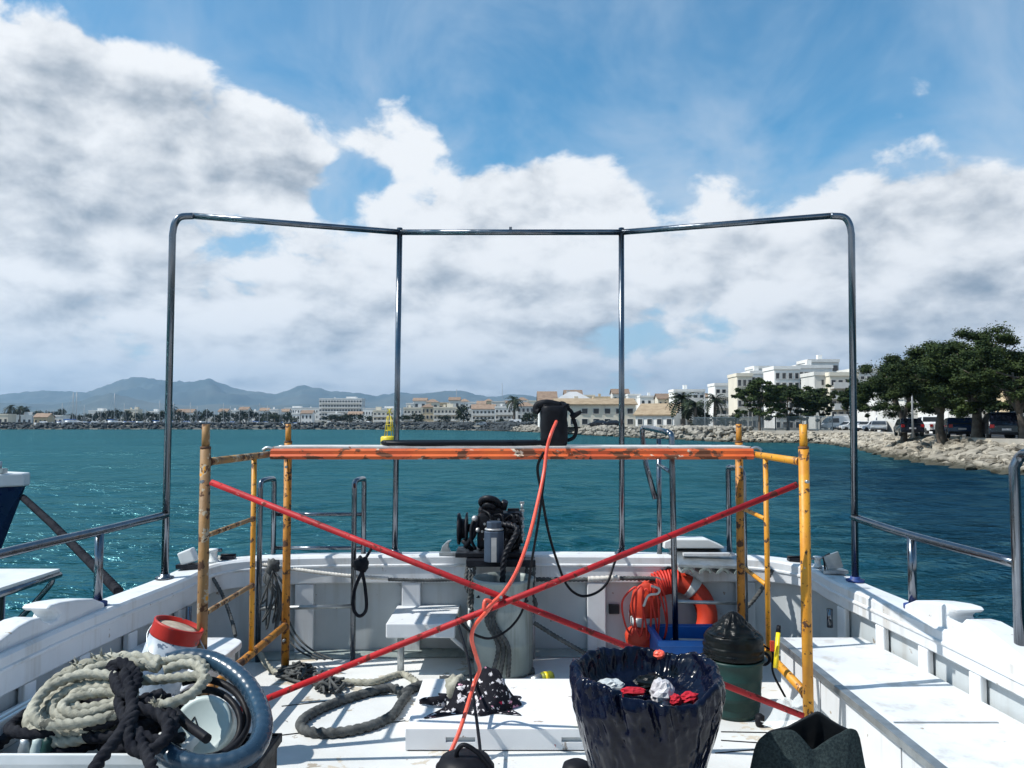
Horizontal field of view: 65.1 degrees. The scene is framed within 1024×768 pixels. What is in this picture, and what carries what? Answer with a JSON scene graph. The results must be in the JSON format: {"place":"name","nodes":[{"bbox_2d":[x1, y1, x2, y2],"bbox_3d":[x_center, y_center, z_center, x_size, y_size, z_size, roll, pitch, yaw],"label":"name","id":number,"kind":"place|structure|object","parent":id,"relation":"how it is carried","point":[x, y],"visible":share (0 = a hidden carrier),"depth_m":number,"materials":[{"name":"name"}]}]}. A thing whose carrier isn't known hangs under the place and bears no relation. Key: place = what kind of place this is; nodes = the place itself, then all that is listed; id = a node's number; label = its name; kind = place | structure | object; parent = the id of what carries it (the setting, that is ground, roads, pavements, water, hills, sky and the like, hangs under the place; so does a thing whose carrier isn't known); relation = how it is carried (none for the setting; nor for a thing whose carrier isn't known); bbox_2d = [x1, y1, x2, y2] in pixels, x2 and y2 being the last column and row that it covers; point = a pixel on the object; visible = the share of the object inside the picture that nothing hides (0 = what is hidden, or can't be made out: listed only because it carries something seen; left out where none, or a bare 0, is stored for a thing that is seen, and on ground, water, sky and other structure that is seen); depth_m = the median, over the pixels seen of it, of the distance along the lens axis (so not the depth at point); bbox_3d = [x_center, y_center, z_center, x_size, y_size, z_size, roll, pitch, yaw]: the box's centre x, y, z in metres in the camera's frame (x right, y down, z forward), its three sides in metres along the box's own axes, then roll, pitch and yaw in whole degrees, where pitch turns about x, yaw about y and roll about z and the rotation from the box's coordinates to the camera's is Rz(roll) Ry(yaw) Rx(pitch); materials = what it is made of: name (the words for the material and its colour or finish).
{"place":"outdoors","nodes":[
{"label":"outdoors","id":0,"kind":"place"},
{"bbox_2d":[0,393,403,415],"bbox_3d":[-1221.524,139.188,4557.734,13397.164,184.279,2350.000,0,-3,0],"label":"foothills","id":1,"kind":"structure","parent":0,"point":[106,401],"depth_m":4471.79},
{"bbox_2d":[0,377,536,407],"bbox_3d":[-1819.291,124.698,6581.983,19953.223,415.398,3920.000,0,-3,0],"label":"hills","id":2,"kind":"structure","parent":0,"point":[208,391],"depth_m":6541.45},
{"bbox_2d":[0,416,848,441],"bbox_3d":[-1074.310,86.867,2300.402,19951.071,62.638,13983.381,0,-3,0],"label":"land","id":3,"kind":"structure","parent":0,"point":[683,431],"depth_m":367.90,"materials":[{"name":"soil"}]},
{"bbox_2d":[33,413,55,422],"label":"house","id":4,"kind":"structure","parent":3,"relation":"on","point":[48,417],"depth_m":430.79,"materials":[{"name":"paint"}]},
{"bbox_2d":[319,397,364,419],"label":"hotel","id":5,"kind":"structure","parent":3,"relation":"on","point":[338,405],"depth_m":799.87,"materials":[{"name":"grey"}]},
{"bbox_2d":[372,407,393,422],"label":"house","id":6,"kind":"structure","parent":3,"relation":"on","point":[380,414],"depth_m":419.63,"materials":[{"name":"grey"}]},
{"bbox_2d":[403,405,422,422],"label":"house","id":7,"kind":"structure","parent":3,"relation":"on","point":[408,410],"depth_m":399.71,"materials":[{"name":"grey"}]},
{"bbox_2d":[433,404,460,421],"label":"house","id":8,"kind":"structure","parent":3,"relation":"on","point":[449,409],"depth_m":394.72,"materials":[{"name":"grey"}]},
{"bbox_2d":[454,404,470,421],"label":"broadleaf tree","id":9,"kind":"object","parent":3,"relation":"on","point":[461,410],"visible":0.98,"depth_m":364.51,"materials":[{"name":"green plant"}]},
{"bbox_2d":[471,404,495,424],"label":"house","id":10,"kind":"structure","parent":3,"relation":"on","point":[482,411],"depth_m":379.76,"materials":[{"name":"paint"}]},
{"bbox_2d":[495,403,512,421],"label":"house","id":11,"kind":"structure","parent":3,"relation":"on","point":[503,412],"depth_m":359.72,"materials":[{"name":"grey"}]},
{"bbox_2d":[504,395,523,419],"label":"palm tree","id":12,"kind":"object","parent":3,"relation":"on","point":[515,403],"visible":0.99,"depth_m":329.23,"materials":[{"name":"green plant"}]},
{"bbox_2d":[517,402,532,421],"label":"house","id":13,"kind":"structure","parent":3,"relation":"on","point":[527,407],"depth_m":399.80,"materials":[{"name":"paint"}]},
{"bbox_2d":[536,391,557,426],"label":"house","id":14,"kind":"structure","parent":3,"relation":"on","point":[543,395],"depth_m":201.05,"materials":[{"name":"paint"}]},
{"bbox_2d":[553,396,637,426],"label":"harbour building","id":15,"kind":"structure","parent":3,"relation":"on","point":[604,409],"depth_m":189.89,"materials":[{"name":"grey"}]},
{"bbox_2d":[510,425,753,440],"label":"quay rocks","id":16,"kind":"object","parent":3,"relation":"on","point":[693,432],"visible":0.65,"depth_m":133.65,"materials":[{"name":"stone"}]},
{"bbox_2d":[633,403,686,426],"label":"boathouse","id":17,"kind":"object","parent":3,"relation":"on","point":[652,414],"visible":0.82,"depth_m":176.90,"materials":[{"name":"grey"}]},
{"bbox_2d":[665,392,698,425],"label":"palm tree","id":18,"kind":"object","parent":3,"relation":"on","point":[681,398],"visible":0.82,"depth_m":158.94,"materials":[{"name":"green plant"}]},
{"bbox_2d":[668,385,704,425],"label":"apartment block","id":19,"kind":"structure","parent":3,"relation":"on","point":[699,396],"depth_m":215.00,"materials":[{"name":"grey"}]},
{"bbox_2d":[679,400,709,423],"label":"palm tree","id":20,"kind":"object","parent":3,"relation":"on","point":[698,410],"visible":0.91,"depth_m":150.14,"materials":[{"name":"green plant"}]},
{"bbox_2d":[701,393,727,425],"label":"palm tree","id":21,"kind":"object","parent":3,"relation":"on","point":[716,400],"visible":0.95,"depth_m":189.62,"materials":[{"name":"green plant"}]},
{"bbox_2d":[707,383,728,425],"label":"apartment block","id":22,"kind":"structure","parent":3,"relation":"on","point":[716,389],"depth_m":200.06,"materials":[{"name":"grey"}]},
{"bbox_2d":[727,373,752,426],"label":"apartment block","id":23,"kind":"structure","parent":3,"relation":"on","point":[739,380],"depth_m":172.27,"materials":[{"name":"grey"}]},
{"bbox_2d":[741,366,763,426],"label":"apartment block","id":24,"kind":"structure","parent":3,"relation":"on","point":[756,372],"depth_m":178.16,"materials":[{"name":"grey"}]},
{"bbox_2d":[730,377,788,430],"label":"pine tree","id":25,"kind":"object","parent":3,"relation":"on","point":[752,392],"visible":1,"depth_m":110.60,"materials":[{"name":"green plant"}]},
{"bbox_2d":[693,415,832,430],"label":"harbour fence","id":26,"kind":"object","parent":3,"relation":"on","point":[789,421],"visible":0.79,"depth_m":114.93,"materials":[{"name":"metal"}]},
{"bbox_2d":[762,366,800,427],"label":"apartment block","id":27,"kind":"structure","parent":3,"relation":"on","point":[784,375],"depth_m":160.22,"materials":[{"name":"grey"}]},
{"bbox_2d":[761,384,815,430],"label":"pine tree","id":28,"kind":"object","parent":3,"relation":"on","point":[797,398],"visible":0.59,"depth_m":117.04,"materials":[{"name":"green plant"}]},
{"bbox_2d":[788,384,832,429],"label":"pine tree","id":29,"kind":"object","parent":3,"relation":"on","point":[820,398],"visible":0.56,"depth_m":118.38,"materials":[{"name":"green plant"}]},
{"bbox_2d":[792,360,832,423],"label":"apartment block","id":30,"kind":"structure","parent":3,"relation":"on","point":[807,367],"depth_m":166.34,"materials":[{"name":"grey"}]},
{"bbox_2d":[800,372,825,428],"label":"apartment block","id":31,"kind":"structure","parent":3,"relation":"on","point":[815,380],"depth_m":150.27,"materials":[{"name":"grey"}]},
{"bbox_2d":[796,355,839,371],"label":"apartment block","id":32,"kind":"structure","parent":3,"relation":"on","point":[818,360],"depth_m":182.45,"materials":[{"name":"grey"}]},
{"bbox_2d":[809,390,838,429],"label":"pine tree","id":33,"kind":"object","parent":3,"relation":"on","point":[829,409],"visible":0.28,"depth_m":123.13,"materials":[{"name":"green plant"}]},
{"bbox_2d":[821,416,849,429],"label":"parked van","id":34,"kind":"object","parent":3,"relation":"on","point":[838,420],"visible":0.26,"depth_m":123.00,"materials":[{"name":"white"}]},
{"bbox_2d":[825,372,860,417],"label":"apartment block","id":35,"kind":"structure","parent":3,"relation":"on","point":[837,381],"depth_m":148.03,"materials":[{"name":"grey"}]},
{"bbox_2d":[837,386,870,418],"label":"pine tree","id":36,"kind":"object","parent":3,"relation":"on","point":[843,398],"visible":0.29,"depth_m":108.89,"materials":[{"name":"green plant"}]},
{"bbox_2d":[694,431,1023,474],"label":"rock revetment","id":37,"kind":"object","parent":3,"relation":"on","point":[995,457],"visible":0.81,"depth_m":54.83,"materials":[{"name":"stone"}]},
{"bbox_2d":[845,360,952,441],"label":"pine tree","id":38,"kind":"object","parent":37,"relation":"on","point":[866,393],"visible":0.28,"depth_m":65.46,"materials":[{"name":"green plant"}]},
{"bbox_2d":[864,339,1002,443],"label":"pine tree","id":39,"kind":"object","parent":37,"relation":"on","point":[900,378],"visible":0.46,"depth_m":55.34,"materials":[{"name":"green plant"}]},
{"bbox_2d":[857,393,876,429],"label":"house","id":40,"kind":"structure","parent":3,"relation":"on","point":[861,417],"depth_m":122.02,"materials":[{"name":"grey"}]},
{"bbox_2d":[752,431,1023,444],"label":"promenade","id":41,"kind":"structure","parent":3,"relation":"on","point":[1009,441],"depth_m":57.03,"materials":[{"name":"concrete"}]},
{"bbox_2d":[875,398,917,431],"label":"house","id":42,"kind":"structure","parent":3,"relation":"on","point":[890,422],"depth_m":95.41,"materials":[{"name":"grey"}]},
{"bbox_2d":[944,417,971,437],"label":"parked car","id":43,"kind":"object","parent":3,"relation":"on","point":[955,426],"visible":0.61,"depth_m":55.28,"materials":[{"name":"blue"}]},
{"bbox_2d":[913,393,1006,435],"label":"building","id":44,"kind":"structure","parent":3,"relation":"on","point":[932,412],"depth_m":66.66,"materials":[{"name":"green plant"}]},
{"bbox_2d":[905,320,1023,437],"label":"pine tree","id":45,"kind":"object","parent":3,"relation":"on","point":[931,363],"visible":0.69,"depth_m":51.87,"materials":[{"name":"green plant"}]},
{"bbox_2d":[940,343,1023,438],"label":"pine tree","id":46,"kind":"object","parent":3,"relation":"on","point":[986,379],"visible":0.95,"depth_m":48.57,"materials":[{"name":"green plant"}]},
{"bbox_2d":[978,348,1022,412],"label":"pine tree","id":47,"kind":"object","parent":3,"relation":"on","point":[999,405],"visible":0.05,"depth_m":60.79,"materials":[{"name":"green plant"}]},
{"bbox_2d":[0,429,1023,627],"bbox_3d":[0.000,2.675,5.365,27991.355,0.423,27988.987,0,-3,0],"label":"sea","id":48,"kind":"structure","parent":0,"point":[82,479],"depth_m":24.66,"materials":[{"name":"liquid"}]},
{"bbox_2d":[0,461,29,548],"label":"navy boat","id":49,"kind":"object","parent":48,"relation":"on","point":[12,485],"visible":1,"depth_m":6.92,"materials":[{"name":"blue metal"}]},
{"bbox_2d":[0,569,62,620],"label":"side platform","id":50,"kind":"structure","parent":48,"relation":"in","point":[12,581],"depth_m":5.17,"materials":[{"name":"white plastic"}]},
{"bbox_2d":[0,421,536,430],"bbox_3d":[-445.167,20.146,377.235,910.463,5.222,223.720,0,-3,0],"label":"breakwater rocks","id":51,"kind":"object","parent":48,"relation":"in","point":[490,426],"visible":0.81,"depth_m":368.78,"materials":[{"name":"stone"}]},
{"bbox_2d":[0,213,1023,767],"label":"fishing boat","id":52,"kind":"object","parent":48,"relation":"on","point":[912,681],"visible":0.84,"depth_m":4.79,"materials":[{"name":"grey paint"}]},
{"bbox_2d":[19,494,123,594],"bbox_3d":[-3.250,1.100,5.831,0.096,0.412,2.888,2,-4,-41],"label":"mooring rope","id":53,"kind":"object","parent":52,"relation":"attached to","point":[112,585],"visible":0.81,"depth_m":5.62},
{"bbox_2d":[0,696,235,767],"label":"white crate","id":54,"kind":"object","parent":52,"relation":"on","point":[11,756],"visible":0.09,"depth_m":2.65,"materials":[{"name":"plastic"}]},
{"bbox_2d":[0,656,185,767],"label":"dark rope","id":55,"kind":"object","parent":54,"relation":"on","point":[140,721],"visible":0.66,"depth_m":2.73,"materials":[{"name":"fabric"}]},
{"bbox_2d":[21,648,211,747],"bbox_3d":[-1.418,1.123,2.894,0.648,0.260,0.366,0,-3,0],"label":"coiled rope","id":56,"kind":"object","parent":54,"relation":"on","point":[60,711],"visible":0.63,"depth_m":2.86,"materials":[{"name":"fabric"}]},
{"bbox_2d":[178,695,236,752],"bbox_3d":[-1.107,1.267,2.942,0.212,0.267,0.267,0,-3,0],"label":"pale tub","id":57,"kind":"object","parent":54,"relation":"on","point":[215,717],"visible":0.59,"depth_m":2.88,"materials":[{"name":"white"}]},
{"bbox_2d":[173,676,250,753],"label":"thin hoses","id":58,"kind":"object","parent":54,"relation":"in","point":[243,718],"visible":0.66,"depth_m":2.84,"materials":[{"name":"black rubber"}]},
{"bbox_2d":[154,648,272,767],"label":"suction hose","id":59,"kind":"object","parent":54,"relation":"on","point":[246,684],"visible":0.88,"depth_m":2.72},
{"bbox_2d":[139,615,204,695],"bbox_3d":[-1.575,1.256,3.656,0.320,0.390,0.240,1,-3,-25],"label":"paint can","id":60,"kind":"object","parent":52,"relation":"on","point":[167,633],"visible":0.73,"depth_m":3.59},
{"bbox_2d":[212,577,236,637],"bbox_3d":[-1.838,1.359,5.121,0.077,0.419,0.466,3,-4,-44],"label":"hanging line","id":61,"kind":"object","parent":52,"relation":"hanging from","point":[227,607],"visible":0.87,"depth_m":5.12,"materials":[{"name":"grey fabric"}]},
{"bbox_2d":[238,733,281,767],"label":"black bin","id":62,"kind":"object","parent":52,"relation":"on","point":[268,759],"visible":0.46,"depth_m":3.09,"materials":[{"name":"plastic"}]},
{"bbox_2d":[254,637,277,674],"bbox_3d":[-1.591,1.732,5.159,0.098,0.163,0.644,2,-3,-35],"label":"rope end","id":63,"kind":"object","parent":52,"relation":"on","point":[266,664],"visible":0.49,"depth_m":5.04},
{"bbox_2d":[218,555,387,579],"bbox_3d":[-1.392,1.220,5.315,1.154,0.154,0.058,0,-3,4],"label":"mooring line","id":64,"kind":"object","parent":52,"relation":"attached to","point":[303,570],"visible":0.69,"depth_m":5.28,"materials":[{"name":"white fabric"}]},
{"bbox_2d":[274,660,352,694],"bbox_3d":[-1.183,1.748,4.812,0.650,0.082,0.259,-2,-4,41],"label":"rope tangle","id":65,"kind":"object","parent":52,"relation":"on","point":[298,671],"visible":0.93,"depth_m":4.80,"materials":[{"name":"fabric"}]},
{"bbox_2d":[295,680,422,738],"bbox_3d":[-0.774,1.744,4.338,0.454,0.059,0.893,-2,-3,31],"label":"deck rope","id":66,"kind":"object","parent":52,"relation":"on","point":[404,694],"visible":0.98,"depth_m":4.22,"materials":[{"name":"fabric"}]},
{"bbox_2d":[351,549,372,617],"bbox_3d":[-0.983,1.292,5.298,0.112,0.438,0.292,0,-3,0],"label":"knotted line","id":67,"kind":"object","parent":52,"relation":"hanging from","point":[360,564],"visible":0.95,"depth_m":5.17,"materials":[{"name":"fabric"}]},
{"bbox_2d":[321,671,419,685],"bbox_3d":[-0.821,1.774,4.841,0.638,0.042,0.230,0,-3,9],"label":"deck rope","id":68,"kind":"object","parent":52,"relation":"on","point":[410,677],"visible":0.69,"depth_m":4.77,"materials":[{"name":"fabric"}]},
{"bbox_2d":[436,742,493,767],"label":"black bucket","id":69,"kind":"object","parent":52,"relation":"on","point":[464,755],"visible":1,"depth_m":3.14,"materials":[{"name":"rubber"}]},
{"bbox_2d":[405,679,583,750],"bbox_3d":[0.077,1.709,4.189,1.166,0.099,0.762,0,-3,0],"label":"hatch cover","id":70,"kind":"object","parent":52,"relation":"on","point":[545,720],"visible":0.65,"depth_m":3.87,"materials":[{"name":"paint"}]},
{"bbox_2d":[419,666,521,717],"bbox_3d":[-0.215,1.557,4.137,0.534,0.196,0.382,0,-3,0],"label":"clothes heap","id":71,"kind":"object","parent":70,"relation":"on","point":[493,693],"visible":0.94,"depth_m":4.08,"materials":[{"name":"fabric"}]},
{"bbox_2d":[455,495,537,659],"bbox_3d":[-0.103,1.285,5.386,0.545,1.072,0.491,0,-3,0],"label":"anchor winch","id":72,"kind":"object","parent":52,"relation":"on","point":[495,528],"visible":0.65,"depth_m":5.30,"materials":[{"name":"black metal"}]},
{"bbox_2d":[472,572,533,678],"bbox_3d":[-0.058,1.502,5.025,0.396,0.578,0.396,0,-3,0],"label":"plastic drum","id":73,"kind":"object","parent":52,"relation":"on","point":[519,635],"visible":0.57,"depth_m":4.88,"materials":[{"name":"grey plastic"}]},
{"bbox_2d":[484,596,511,677],"bbox_3d":[-0.085,1.520,4.831,0.166,0.489,0.034,0,-3,0],"label":"hanging rope","id":74,"kind":"object","parent":73,"relation":"hanging from","point":[493,628],"visible":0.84,"depth_m":4.82,"materials":[{"name":"fabric"}]},
{"bbox_2d":[533,621,586,654],"bbox_3d":[0.303,1.581,4.971,0.358,0.198,0.041,-1,-3,17],"label":"slack line","id":75,"kind":"object","parent":73,"relation":"attached to","point":[559,638],"visible":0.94,"depth_m":4.96,"materials":[{"name":"grey fabric"}]},
{"bbox_2d":[197,424,813,718],"bbox_3d":[-0.005,0.996,4.400,3.010,1.550,1.462,0,-3,0],"label":"scaffold","id":76,"kind":"object","parent":52,"relation":"on","point":[288,451],"visible":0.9,"depth_m":4.07,"materials":[{"name":"orange metal"}]},
{"bbox_2d":[260,558,332,660],"bbox_3d":[-1.353,1.422,5.102,0.540,0.596,0.114,-1,-3,23],"label":"line bundle","id":77,"kind":"object","parent":76,"relation":"hanging from","point":[272,568],"visible":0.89,"depth_m":5.14,"materials":[{"name":"grey fabric"}]},
{"bbox_2d":[381,440,546,445],"bbox_3d":[-0.289,0.349,4.761,0.992,0.036,0.205,0,-3,0],"label":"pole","id":78,"kind":"object","parent":76,"relation":"on","point":[462,442],"visible":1,"depth_m":4.69,"materials":[{"name":"black"}]},
{"bbox_2d":[455,467,546,749],"bbox_3d":[-0.060,0.998,4.139,0.536,1.280,1.368,0,-3,0],"label":"power cable","id":79,"kind":"object","parent":76,"relation":"hanging from","point":[494,637],"visible":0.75,"depth_m":4.55,"materials":[{"name":"black plastic"}]},
{"bbox_2d":[449,420,557,750],"bbox_3d":[0.000,0.937,4.155,0.217,1.504,1.204,-1,-3,18],"label":"red hose","id":80,"kind":"object","parent":76,"relation":"hanging from","point":[487,608],"visible":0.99,"depth_m":3.82,"materials":[{"name":"rubber"}]},
{"bbox_2d":[532,399,581,445],"bbox_3d":[0.273,0.233,4.855,0.300,0.277,0.169,0,-3,0],"label":"tool bag","id":81,"kind":"object","parent":76,"relation":"on","point":[550,411],"visible":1,"depth_m":4.78,"materials":[{"name":"black fabric"}]},
{"bbox_2d":[536,452,624,596],"bbox_3d":[0.387,0.890,5.076,0.229,0.957,1.065,-2,-3,34],"label":"power cable","id":82,"kind":"object","parent":76,"relation":"hanging from","point":[552,546],"visible":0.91,"depth_m":5.09,"materials":[{"name":"black plastic"}]},
{"bbox_2d":[770,625,780,667],"bbox_3d":[1.340,1.330,4.058,0.038,0.209,0.092,-3,-4,44],"label":"hand brush","id":83,"kind":"object","parent":76,"relation":"on","point":[775,646],"visible":1,"depth_m":4.04,"materials":[{"name":"yellow plastic"}]},
{"bbox_2d":[388,576,666,581],"bbox_3d":[0.110,1.293,5.301,1.855,0.046,0.050,0,-3,-1],"label":"mooring line","id":84,"kind":"object","parent":52,"relation":"attached to","point":[622,578],"visible":0.81,"depth_m":5.29,"materials":[{"name":"grey fabric"}]},
{"bbox_2d":[621,578,667,647],"bbox_3d":[0.852,1.509,5.226,0.302,0.504,0.206,0,-3,0],"label":"throw bag","id":85,"kind":"object","parent":52,"relation":"on","point":[645,603],"visible":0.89,"depth_m":5.18,"materials":[{"name":"orange fabric"}]},
{"bbox_2d":[569,646,725,767],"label":"rubbish bag","id":86,"kind":"object","parent":52,"relation":"on","point":[618,728],"visible":0.91,"depth_m":2.72,"materials":[{"name":"plastic"}]},
{"bbox_2d":[598,678,624,689],"bbox_3d":[0.355,1.096,2.922,0.116,0.047,0.084,0,-3,0],"label":"grey wrapper","id":87,"kind":"object","parent":86,"relation":"in","point":[615,684],"visible":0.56,"depth_m":2.90,"materials":[{"name":"silver plastic"}]},
{"bbox_2d":[620,687,645,696],"bbox_3d":[0.426,1.086,2.840,0.096,0.032,0.052,0,-3,0],"label":"red rag","id":88,"kind":"object","parent":86,"relation":"in","point":[634,691],"visible":0.99,"depth_m":2.83,"materials":[{"name":"fabric"}]},
{"bbox_2d":[633,673,664,689],"bbox_3d":[0.511,1.101,2.959,0.127,0.054,0.098,0,-3,0],"label":"black scrap","id":89,"kind":"object","parent":86,"relation":"in","point":[645,681],"visible":0.67,"depth_m":2.94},
{"bbox_2d":[649,677,674,704],"bbox_3d":[0.531,1.095,2.826,0.087,0.116,0.085,0,-3,0],"label":"crumpled paper","id":90,"kind":"object","parent":86,"relation":"on","point":[661,691],"visible":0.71,"depth_m":2.81,"materials":[{"name":"paper"}]},
{"bbox_2d":[681,691,697,703],"bbox_3d":[0.618,1.095,2.798,0.067,0.045,0.051,0,-3,0],"label":"red rag","id":91,"kind":"object","parent":86,"relation":"in","point":[687,697],"visible":0.91,"depth_m":2.78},
{"bbox_2d":[629,569,717,625],"bbox_3d":[1.072,1.535,5.339,0.584,0.595,0.230,0,-3,0],"label":"life ring","id":92,"kind":"object","parent":52,"relation":"on","point":[690,587],"visible":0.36,"depth_m":5.31,"materials":[{"name":"orange plastic"}]},
{"bbox_2d":[647,624,712,654],"bbox_3d":[1.095,1.671,4.993,0.443,0.252,0.410,0,-3,0],"label":"blue crate","id":93,"kind":"object","parent":52,"relation":"on","point":[677,647],"visible":0.38,"depth_m":5.04,"materials":[{"name":"plastic"}]},
{"bbox_2d":[662,536,747,573],"bbox_3d":[1.283,1.149,5.406,0.507,0.195,0.386,0,-3,0],"label":"boarding step","id":94,"kind":"object","parent":52,"relation":"on","point":[699,554],"visible":0.88,"depth_m":5.33,"materials":[{"name":"plastic"}]},
{"bbox_2d":[701,611,770,726],"bbox_3d":[1.200,1.493,4.309,0.345,0.540,0.322,-2,-3,28],"label":"green bucket","id":95,"kind":"object","parent":52,"relation":"on","point":[733,645],"visible":0.91,"depth_m":4.19,"materials":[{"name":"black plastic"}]},
{"bbox_2d":[761,693,818,728],"bbox_3d":[1.392,1.585,3.891,0.332,0.197,0.306,0,-3,0],"label":"clear plastic sheet","id":96,"kind":"object","parent":52,"relation":"on","point":[776,718],"visible":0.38,"depth_m":3.87,"materials":[{"name":"white"}]},
{"bbox_2d":[750,711,865,767],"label":"wetsuit","id":97,"kind":"object","parent":52,"relation":"on","point":[817,739],"visible":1,"depth_m":2.93,"materials":[{"name":"rubber"}]},
{"bbox_2d":[0,0,1023,396],"label":"sky","id":98,"kind":"structure","parent":0,"point":[120,119],"materials":[{"name":"blue"}]},
{"bbox_2d":[562,758,588,767],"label":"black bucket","id":99,"kind":"object","parent":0,"point":[575,763],"visible":0.95,"depth_m":3.16,"materials":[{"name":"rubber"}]},
{"bbox_2d":[874,431,1017,437],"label":"road","id":100,"kind":"structure","parent":0,"point":[999,436],"depth_m":70.07,"materials":[{"name":"asphalt"}]},
{"bbox_2d":[870,420,887,431],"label":"parked car","id":101,"kind":"object","parent":100,"relation":"on","point":[879,425],"visible":0.83,"depth_m":94.66,"materials":[{"name":"silver metal"}]},
{"bbox_2d":[893,418,924,435],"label":"parked car","id":102,"kind":"object","parent":100,"relation":"on","point":[902,426],"visible":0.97,"depth_m":64.27,"materials":[{"name":"black"}]},
{"bbox_2d":[918,416,936,433],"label":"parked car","id":103,"kind":"object","parent":100,"relation":"on","point":[929,422],"visible":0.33,"depth_m":73.53,"materials":[{"name":"white"}]},
{"bbox_2d":[982,412,1018,437],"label":"parked car","id":104,"kind":"object","parent":100,"relation":"on","point":[999,423],"visible":0.69,"depth_m":49.60,"materials":[{"name":"black"}]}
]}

